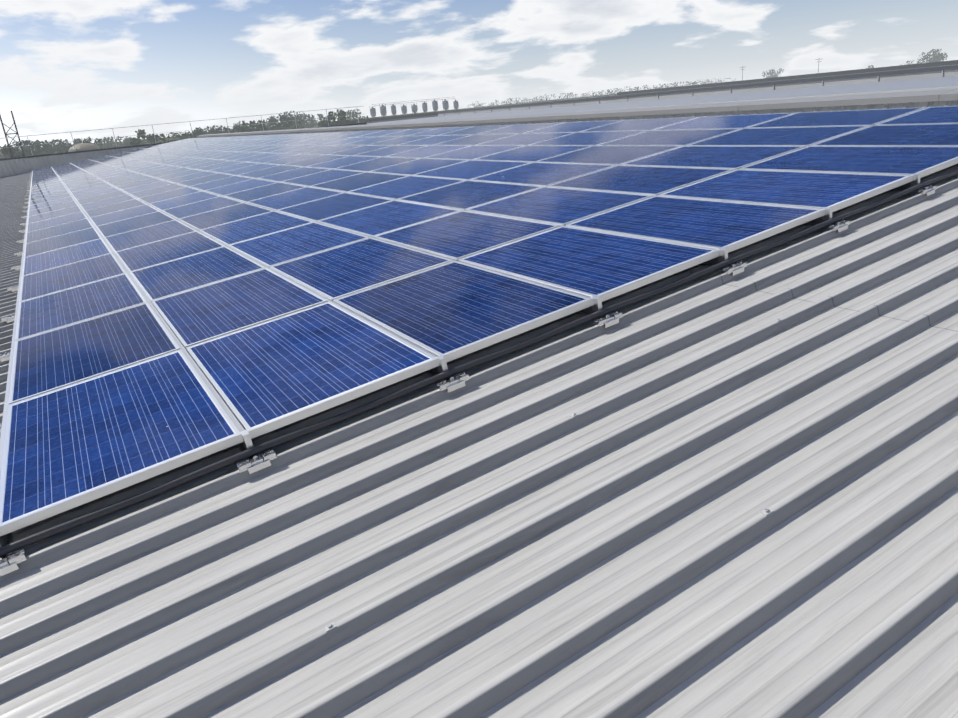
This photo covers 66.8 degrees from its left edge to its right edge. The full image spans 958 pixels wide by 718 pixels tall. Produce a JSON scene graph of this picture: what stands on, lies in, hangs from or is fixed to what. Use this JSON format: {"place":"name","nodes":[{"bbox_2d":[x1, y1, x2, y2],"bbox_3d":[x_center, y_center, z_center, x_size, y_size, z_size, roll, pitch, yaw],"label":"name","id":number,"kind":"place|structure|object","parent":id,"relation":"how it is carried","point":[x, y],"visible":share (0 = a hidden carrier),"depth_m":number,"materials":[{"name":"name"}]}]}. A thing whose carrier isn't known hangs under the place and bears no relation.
{"place":"outdoors","nodes":[
{"label":"outdoors","id":0,"kind":"place"},
{"bbox_2d":[55,94,615,152],"bbox_3d":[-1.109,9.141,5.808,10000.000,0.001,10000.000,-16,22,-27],"label":"ground","id":1,"kind":"structure","parent":0,"point":[167,139],"depth_m":3720.92,"materials":[{"name":"green plant"}]},
{"bbox_2d":[0,111,24,157],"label":"lattice mast","id":2,"kind":"object","parent":1,"relation":"on","point":[8,143],"visible":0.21,"depth_m":60.84,"materials":[{"name":"grey metal"}]},
{"bbox_2d":[68,143,99,151],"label":"domed tank","id":3,"kind":"object","parent":1,"relation":"on","point":[83,146],"visible":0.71,"depth_m":109.24,"materials":[{"name":"metal"}]},
{"bbox_2d":[0,109,370,158],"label":"tree belt","id":4,"kind":"object","parent":1,"relation":"on","point":[300,122],"visible":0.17,"depth_m":171.03,"materials":[{"name":"green plant"}]},
{"bbox_2d":[313,112,437,127],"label":"hall building","id":5,"kind":"structure","parent":1,"relation":"on","point":[401,117],"depth_m":229.76,"materials":[{"name":"white metal"}]},
{"bbox_2d":[369,97,458,118],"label":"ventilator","id":6,"kind":"object","parent":5,"relation":"on","point":[414,108],"visible":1,"depth_m":246.47,"materials":[{"name":"metal"}]},
{"bbox_2d":[467,78,734,108],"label":"trees","id":7,"kind":"object","parent":1,"relation":"on","point":[587,94],"visible":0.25,"depth_m":444.04,"materials":[{"name":"green plant"}]},
{"bbox_2d":[367,64,957,124],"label":"parapet wall","id":8,"kind":"structure","parent":1,"relation":"on","point":[924,78],"depth_m":74.12,"materials":[{"name":"grey metal"}]},
{"bbox_2d":[617,60,957,94],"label":"coping","id":9,"kind":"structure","parent":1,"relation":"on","point":[932,64],"depth_m":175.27,"materials":[{"name":"white metal"}]},
{"bbox_2d":[762,49,947,77],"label":"trees","id":10,"kind":"object","parent":1,"relation":"on","point":[933,58],"visible":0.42,"depth_m":336.22,"materials":[{"name":"green plant"}]},
{"bbox_2d":[0,0,957,149],"label":"sky","id":11,"kind":"structure","parent":0,"point":[69,66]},
{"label":"hall walls","id":12,"kind":"object","parent":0,"visible":0},
{"bbox_2d":[0,89,957,717],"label":"roof","id":13,"kind":"object","parent":12,"relation":"on","point":[636,413],"visible":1,"depth_m":3.28,"materials":[{"name":"grey metal"}]}
]}

